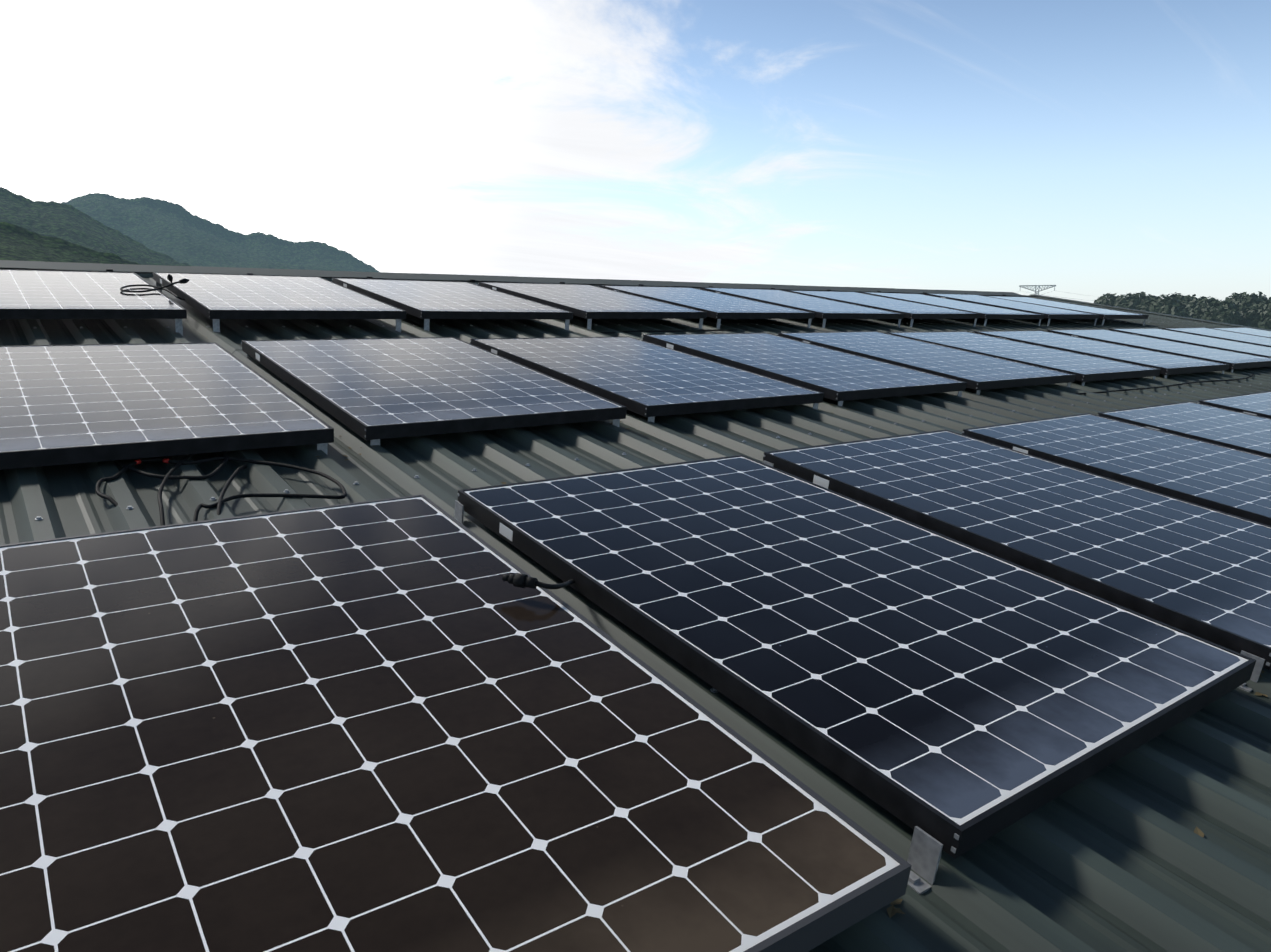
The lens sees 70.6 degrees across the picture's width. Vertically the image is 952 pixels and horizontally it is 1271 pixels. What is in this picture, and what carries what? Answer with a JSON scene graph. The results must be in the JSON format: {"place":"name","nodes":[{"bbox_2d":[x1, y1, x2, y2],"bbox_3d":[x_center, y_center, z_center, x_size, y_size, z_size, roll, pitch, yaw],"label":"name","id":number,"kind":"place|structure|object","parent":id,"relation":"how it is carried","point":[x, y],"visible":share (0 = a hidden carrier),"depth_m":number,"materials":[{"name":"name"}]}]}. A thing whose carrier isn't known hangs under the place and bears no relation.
{"place":"outdoors","nodes":[
{"label":"outdoors","id":0,"kind":"place"},
{"bbox_2d":[0,222,141,264],"bbox_3d":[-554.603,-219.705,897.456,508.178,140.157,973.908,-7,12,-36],"label":"hill spur","id":1,"kind":"object","parent":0,"point":[17,243],"depth_m":1191.76,"materials":[{"name":"green plant"}]},
{"bbox_2d":[0,187,189,265],"bbox_3d":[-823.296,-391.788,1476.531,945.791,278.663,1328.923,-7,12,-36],"label":"hill ridge","id":2,"kind":"structure","parent":0,"point":[69,223],"depth_m":1766.70,"materials":[{"name":"green plant"}]},
{"bbox_2d":[167,274,172,286],"bbox_3d":[-2.696,-1.126,5.208,0.080,0.122,0.310,-7,21,-36],"label":"connector","id":3,"kind":"object","parent":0,"point":[169,277],"visible":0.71,"depth_m":5.08,"materials":[{"name":"black plastic"}]},
{"bbox_2d":[62,193,378,271],"bbox_3d":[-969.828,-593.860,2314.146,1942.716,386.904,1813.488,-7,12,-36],"label":"hill ridge","id":4,"kind":"structure","parent":0,"point":[178,233],"depth_m":2705.85,"materials":[{"name":"green plant"}]},
{"bbox_2d":[0,0,1270,302],"label":"sky","id":5,"kind":"structure","parent":0,"point":[1093,148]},
{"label":"shed walls","id":6,"kind":"object","parent":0,"visible":0},
{"bbox_2d":[0,273,1270,951],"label":"roof sheet","id":7,"kind":"object","parent":6,"relation":"on","point":[1120,855],"visible":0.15,"depth_m":2.23,"materials":[{"name":"paint"}]},
{"bbox_2d":[0,269,186,318],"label":"solar panel","id":8,"kind":"object","parent":7,"relation":"on","point":[41,294],"visible":1,"depth_m":4.57,"materials":[{"name":"grey glass"}]},
{"bbox_2d":[120,278,188,300],"bbox_3d":[-2.627,-1.028,4.954,0.375,0.091,0.469,-7,21,-36],"label":"cable","id":9,"kind":"object","parent":7,"relation":"on","point":[183,281],"visible":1,"depth_m":5.00,"materials":[{"name":"black rubber"}]},
{"bbox_2d":[0,342,333,469],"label":"solar panel","id":10,"kind":"object","parent":7,"relation":"on","point":[70,404],"visible":1,"depth_m":2.92,"materials":[{"name":"grey glass"}]},
{"bbox_2d":[115,451,227,525],"bbox_3d":[-1.273,-0.001,2.529,0.296,0.035,0.743,-7,21,-36],"label":"cable loop","id":11,"kind":"object","parent":7,"relation":"on","point":[165,478],"visible":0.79,"depth_m":2.48,"materials":[{"name":"black rubber"}]},
{"bbox_2d":[175,319,182,335],"bbox_3d":[-2.289,-0.750,4.502,0.032,0.118,0.060,-7,21,-36],"label":"foot","id":12,"kind":"object","parent":7,"relation":"on","point":[178,326],"visible":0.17,"depth_m":4.50},
{"bbox_2d":[213,319,219,331],"bbox_3d":[-2.150,-0.768,4.604,0.032,0.118,0.060,-7,21,-36],"label":"foot","id":13,"kind":"object","parent":7,"relation":"on","point":[216,325],"visible":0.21,"depth_m":4.60},
{"bbox_2d":[95,457,346,521],"bbox_3d":[-1.144,0.029,2.472,0.586,0.036,0.542,-7,21,-36],"label":"cable loop","id":14,"kind":"object","parent":7,"relation":"on","point":[164,460],"visible":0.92,"depth_m":2.45,"materials":[{"name":"black rubber"}]},
{"bbox_2d":[217,464,246,514],"bbox_3d":[-1.114,0.040,2.491,0.031,0.093,0.580,-2,10,-14],"label":"cable","id":15,"kind":"object","parent":7,"relation":"on","point":[228,482],"visible":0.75,"depth_m":2.43,"materials":[{"name":"black rubber"}]},
{"bbox_2d":[153,272,405,318],"bbox_3d":[-2.200,-1.103,5.449,1.049,0.047,1.559,-7,22,-36],"label":"solar panel","id":16,"kind":"object","parent":7,"relation":"on","point":[225,296],"visible":1,"depth_m":5.20,"materials":[{"name":"grey glass"}]},
{"bbox_2d":[317,443,327,454],"bbox_3d":[-0.998,-0.091,2.860,0.032,0.073,0.060,-7,21,-36],"label":"foot","id":17,"kind":"object","parent":7,"relation":"on","point":[322,447],"visible":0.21,"depth_m":2.86},
{"bbox_2d":[370,439,379,445],"bbox_3d":[-0.859,-0.109,2.962,0.032,0.073,0.060,-7,21,-36],"label":"foot","id":18,"kind":"object","parent":7,"relation":"on","point":[375,442],"visible":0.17,"depth_m":2.96},
{"bbox_2d":[396,319,400,332],"bbox_3d":[-1.368,-0.869,5.179,0.032,0.118,0.060,-7,21,-36],"label":"foot","id":19,"kind":"object","parent":7,"relation":"on","point":[398,325],"visible":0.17,"depth_m":5.18},
{"bbox_2d":[424,319,429,330],"bbox_3d":[-1.228,-0.887,5.282,0.032,0.118,0.060,-7,21,-36],"label":"foot","id":20,"kind":"object","parent":7,"relation":"on","point":[426,324],"visible":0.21,"depth_m":5.28},
{"bbox_2d":[224,338,642,353],"bbox_3d":[-0.921,-0.732,5.022,22.800,0.032,0.160,-7,21,-36],"label":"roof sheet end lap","id":21,"kind":"object","parent":7,"relation":"on","point":[231,348],"depth_m":4.28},
{"bbox_2d":[241,337,626,439],"bbox_3d":[-0.915,-0.422,3.810,1.049,0.046,1.559,-7,22,-36],"label":"solar panel","id":22,"kind":"object","parent":7,"relation":"on","point":[373,388],"visible":1,"depth_m":3.57,"materials":[{"name":"black glass"}]},
{"bbox_2d":[332,278,572,319],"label":"solar panel","id":23,"kind":"object","parent":7,"relation":"on","point":[423,299],"visible":0.96,"depth_m":5.89,"materials":[{"name":"blue glass"}]},
{"bbox_2d":[0,494,911,951],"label":"solar panel","id":24,"kind":"object","parent":7,"relation":"on","point":[406,724],"visible":1,"depth_m":1.25,"materials":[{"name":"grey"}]},
{"bbox_2d":[502,573,574,588],"bbox_3d":[-0.164,0.222,1.888,0.099,0.081,0.243,6,12,32],"label":"cable connector","id":25,"kind":"object","parent":24,"relation":"on","point":[520,580],"visible":0.98,"depth_m":1.79,"materials":[{"name":"black plastic"}]},
{"bbox_2d":[454,500,463,523],"bbox_3d":[-0.471,0.106,2.392,0.060,0.072,0.045,-7,21,-36],"label":"bracket","id":26,"kind":"object","parent":7,"relation":"on","point":[459,511],"visible":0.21,"depth_m":2.38,"materials":[{"name":"silver metal"}]},
{"bbox_2d":[0,260,1022,295],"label":"ridge capping","id":27,"kind":"object","parent":7,"relation":"on","point":[142,268],"visible":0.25,"depth_m":7.84,"materials":[{"name":"grey metal"}]},
{"bbox_2d":[0,267,1036,296],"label":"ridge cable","id":28,"kind":"object","parent":7,"relation":"on","point":[470,280],"visible":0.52,"depth_m":8.04,"materials":[{"name":"black rubber"}]},
{"bbox_2d":[565,320,569,330],"bbox_3d":[-0.446,-0.988,5.856,0.032,0.118,0.060,-7,21,-36],"label":"foot","id":29,"kind":"object","parent":7,"relation":"on","point":[567,322],"visible":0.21,"depth_m":5.86},
{"bbox_2d":[587,319,591,329],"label":"foot","id":30,"kind":"object","parent":7,"relation":"on","point":[589,322],"visible":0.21,"depth_m":5.96},
{"bbox_2d":[478,282,706,318],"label":"solar panel","id":31,"kind":"object","parent":7,"relation":"on","point":[586,301],"visible":0.98,"depth_m":6.57,"materials":[{"name":"blue glass"}]},
{"bbox_2d":[612,419,619,426],"bbox_3d":[-0.076,-0.210,3.538,0.032,0.073,0.060,-7,21,-36],"label":"foot","id":32,"kind":"object","parent":7,"relation":"on","point":[616,422],"visible":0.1,"depth_m":3.54},
{"bbox_2d":[470,336,823,416],"bbox_3d":[0.002,-0.537,4.492,1.049,0.046,1.559,-7,21,-36],"label":"solar panel","id":33,"kind":"object","parent":7,"relation":"on","point":[641,377],"visible":1,"depth_m":4.26,"materials":[{"name":"blue glass"}]},
{"bbox_2d":[34,283,1261,692],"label":"roof screws","id":34,"kind":"object","parent":7,"relation":"on","point":[712,689],"visible":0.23,"depth_m":3.46,"materials":[{"name":"silver metal"}]},
{"bbox_2d":[647,417,654,421],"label":"foot","id":35,"kind":"object","parent":7,"relation":"on","point":[650,419],"visible":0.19,"depth_m":3.64},
{"bbox_2d":[600,329,747,333],"bbox_3d":[0.358,-1.026,6.370,1.558,0.030,0.142,-9,13,-40],"label":"pv cable","id":36,"kind":"object","parent":7,"relation":"on","point":[673,330],"visible":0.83,"depth_m":6.21,"materials":[{"name":"black rubber"}]},
{"bbox_2d":[130,324,1267,917],"bbox_3d":[3.014,-0.803,6.502,13.600,0.034,7.735,-7,21,-36],"label":"roof debris","id":37,"kind":"object","parent":7,"relation":"on","point":[892,910],"visible":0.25,"depth_m":1.44,"materials":[{"name":"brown plant"}]},
{"bbox_2d":[698,318,702,328],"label":"foot","id":38,"kind":"object","parent":7,"relation":"on","point":[700,323],"visible":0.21,"depth_m":6.53},
{"bbox_2d":[598,285,814,318],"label":"solar panel","id":39,"kind":"object","parent":7,"relation":"on","point":[715,305],"visible":1,"depth_m":7.26,"materials":[{"name":"blue glass"}]},
{"bbox_2d":[716,319,720,328],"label":"foot","id":40,"kind":"object","parent":7,"relation":"on","point":[718,323],"visible":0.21,"depth_m":6.63},
{"bbox_2d":[764,460,773,466],"bbox_3d":[0.451,-0.013,3.070,0.060,0.072,0.045,-7,21,-36],"label":"bracket","id":41,"kind":"object","parent":7,"relation":"on","point":[769,463],"visible":0.12,"depth_m":3.06,"materials":[{"name":"silver metal"}]},
{"bbox_2d":[699,287,903,318],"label":"solar panel","id":42,"kind":"object","parent":7,"relation":"on","point":[822,308],"visible":1,"depth_m":7.96,"materials":[{"name":"blue glass"}]},
{"bbox_2d":[643,333,966,400],"bbox_3d":[0.923,-0.662,5.173,1.049,0.046,1.559,-7,22,-36],"label":"solar panel","id":43,"kind":"object","parent":7,"relation":"on","point":[834,374],"visible":1,"depth_m":4.97,"materials":[{"name":"blue glass"}]},
{"bbox_2d":[813,403,818,409],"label":"foot","id":44,"kind":"object","parent":7,"relation":"on","point":[815,405],"visible":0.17,"depth_m":4.21},
{"bbox_2d":[458,455,1255,858],"bbox_3d":[0.403,0.231,2.140,1.049,0.046,1.559,-7,21,-36],"label":"solar panel","id":45,"kind":"object","parent":7,"relation":"on","point":[956,699],"visible":1,"depth_m":1.84,"materials":[{"name":"black glass"}]},
{"bbox_2d":[786,290,979,318],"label":"solar panel","id":46,"kind":"object","parent":7,"relation":"on","point":[911,310],"visible":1,"depth_m":8.62,"materials":[{"name":"blue glass"}]},
{"bbox_2d":[907,826,942,893],"bbox_3d":[0.409,0.539,1.272,0.060,0.072,0.045,-7,21,-36],"label":"bracket","id":47,"kind":"object","parent":7,"relation":"on","point":[924,855],"visible":0.71,"depth_m":1.27,"materials":[{"name":"silver metal"}]},
{"bbox_2d":[778,331,1075,389],"bbox_3d":[1.848,-0.780,5.845,1.049,0.046,1.559,-8,22,-36],"label":"solar panel","id":48,"kind":"object","parent":7,"relation":"on","point":[975,371],"visible":1,"depth_m":5.66,"materials":[{"name":"blue glass"}]},
{"bbox_2d":[860,292,1043,318],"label":"solar panel","id":49,"kind":"object","parent":7,"relation":"on","point":[988,312],"visible":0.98,"depth_m":9.32,"materials":[{"name":"blue glass"}]},
{"bbox_2d":[924,293,1098,318],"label":"solar panel","id":50,"kind":"object","parent":7,"relation":"on","point":[1048,312],"visible":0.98,"depth_m":10.00,"materials":[{"name":"blue glass"}]},
{"bbox_2d":[762,430,1270,669],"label":"solar panel","id":51,"kind":"object","parent":7,"relation":"on","point":[1202,572],"visible":0.98,"depth_m":2.66,"materials":[{"name":"blue glass"}]},
{"bbox_2d":[886,331,1160,381],"bbox_3d":[2.770,-0.894,6.522,1.049,0.046,1.559,-7,21,-36],"label":"solar panel","id":52,"kind":"object","parent":7,"relation":"on","point":[1083,367],"visible":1,"depth_m":6.35,"materials":[{"name":"blue glass"}]},
{"bbox_2d":[989,296,1148,318],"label":"solar panel","id":53,"kind":"object","parent":7,"relation":"on","point":[1103,313],"visible":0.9,"depth_m":10.67,"materials":[{"name":"blue glass"}]},
{"bbox_2d":[974,330,1229,374],"bbox_3d":[3.693,-1.011,7.198,1.049,0.046,1.559,-7,21,-36],"label":"solar panel","id":54,"kind":"object","parent":7,"relation":"on","point":[1169,364],"visible":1,"depth_m":7.03,"materials":[{"name":"blue glass"}]},
{"bbox_2d":[962,413,1270,525],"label":"solar panel","id":55,"kind":"object","parent":7,"relation":"on","point":[1232,481],"visible":1,"depth_m":3.58,"materials":[{"name":"blue glass"}]},
{"bbox_2d":[1030,294,1270,330],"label":"barge flashing","id":56,"kind":"object","parent":7,"relation":"on","point":[1148,312],"visible":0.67,"depth_m":12.57,"materials":[{"name":"paint"}]},
{"bbox_2d":[1047,329,1270,368],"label":"solar panel","id":57,"kind":"object","parent":7,"relation":"on","point":[1236,360],"visible":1,"depth_m":7.75,"materials":[{"name":"blue glass"}]},
{"bbox_2d":[1074,372,1253,394],"bbox_3d":[3.795,-0.647,6.218,3.107,0.034,0.222,-8,13,-39],"label":"pv cable","id":58,"kind":"object","parent":7,"relation":"on","point":[1167,385],"visible":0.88,"depth_m":5.92,"materials":[{"name":"black rubber"}]},
{"bbox_2d":[1098,401,1270,456],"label":"solar panel","id":59,"kind":"object","parent":7,"relation":"on","point":[1247,432],"visible":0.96,"depth_m":4.42,"materials":[{"name":"blue glass"}]},
{"bbox_2d":[1108,328,1270,357],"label":"solar panel","id":60,"kind":"object","parent":7,"relation":"on","point":[1223,344],"visible":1,"depth_m":8.61,"materials":[{"name":"blue glass"}]},
{"bbox_2d":[1162,327,1270,346],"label":"solar panel","id":61,"kind":"object","parent":7,"relation":"on","point":[1237,336],"visible":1,"depth_m":9.44,"materials":[{"name":"blue glass"}]},
{"bbox_2d":[1198,391,1270,417],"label":"solar panel","id":62,"kind":"object","parent":7,"relation":"on","point":[1258,404],"visible":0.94,"depth_m":5.16,"materials":[{"name":"blue glass"}]},
{"bbox_2d":[1213,327,1270,337],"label":"solar panel","id":63,"kind":"object","parent":7,"relation":"on","point":[1257,332],"visible":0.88,"depth_m":10.28,"materials":[{"name":"blue glass"}]},
{"bbox_2d":[1237,650,1264,692],"bbox_3d":[1.331,0.421,1.949,0.060,0.072,0.045,-7,21,-36],"label":"bracket","id":64,"kind":"object","parent":7,"relation":"on","point":[1257,669],"visible":0.41,"depth_m":1.94,"materials":[{"name":"silver metal"}]},
{"label":"ground","id":65,"kind":"structure","parent":0,"visible":0},
{"bbox_2d":[1015,285,1096,300],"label":"transmission pylon","id":66,"kind":"object","parent":65,"relation":"on","point":[1041,289],"visible":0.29,"depth_m":411.79,"materials":[{"name":"silver metal"}]},
{"bbox_2d":[1094,293,1120,306],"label":"tree","id":67,"kind":"object","parent":65,"relation":"on","point":[1107,299],"visible":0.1,"depth_m":246.26,"materials":[{"name":"green plant"}]},
{"bbox_2d":[1111,293,1142,308],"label":"tree","id":68,"kind":"object","parent":65,"relation":"on","point":[1130,301],"visible":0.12,"depth_m":241.86,"materials":[{"name":"green plant"}]},
{"bbox_2d":[1126,292,1151,299],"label":"tree","id":69,"kind":"object","parent":65,"relation":"on","point":[1141,294],"depth_m":251.15,"materials":[{"name":"green plant"}]},
{"bbox_2d":[1142,296,1155,302],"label":"tree","id":70,"kind":"object","parent":65,"relation":"on","point":[1144,298],"visible":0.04,"depth_m":244.42,"materials":[{"name":"green plant"}]},
{"bbox_2d":[1135,294,1188,316],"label":"tree","id":71,"kind":"object","parent":65,"relation":"on","point":[1169,305],"visible":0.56,"depth_m":215.03,"materials":[{"name":"green plant"}]},
{"bbox_2d":[1166,292,1190,299],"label":"tree","id":72,"kind":"object","parent":65,"relation":"on","point":[1179,296],"visible":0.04,"depth_m":244.48,"materials":[{"name":"green plant"}]},
{"bbox_2d":[1180,294,1199,317],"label":"tree","id":73,"kind":"object","parent":65,"relation":"on","point":[1187,302],"visible":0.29,"depth_m":235.87,"materials":[{"name":"green plant"}]},
{"bbox_2d":[1189,297,1218,319],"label":"tree","id":74,"kind":"object","parent":65,"relation":"on","point":[1199,309],"visible":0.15,"depth_m":222.30,"materials":[{"name":"green plant"}]},
{"bbox_2d":[1204,299,1243,324],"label":"tree","id":75,"kind":"object","parent":65,"relation":"on","point":[1224,311],"visible":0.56,"depth_m":209.96,"materials":[{"name":"green plant"}]},
{"bbox_2d":[1225,292,1252,304],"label":"tree","id":76,"kind":"object","parent":65,"relation":"on","point":[1234,297],"visible":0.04,"depth_m":231.77,"materials":[{"name":"green plant"}]},
{"bbox_2d":[1235,291,1266,314],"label":"tree","id":77,"kind":"object","parent":65,"relation":"on","point":[1248,302],"visible":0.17,"depth_m":224.42,"materials":[{"name":"green plant"}]},
{"bbox_2d":[1240,299,1270,327],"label":"tree","id":78,"kind":"object","parent":65,"relation":"on","point":[1250,315],"visible":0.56,"depth_m":209.70,"materials":[{"name":"green plant"}]},
{"bbox_2d":[1257,300,1270,329],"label":"tree","id":79,"kind":"object","parent":65,"relation":"on","point":[1264,320],"visible":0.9,"depth_m":205.78,"materials":[{"name":"green plant"}]}
]}

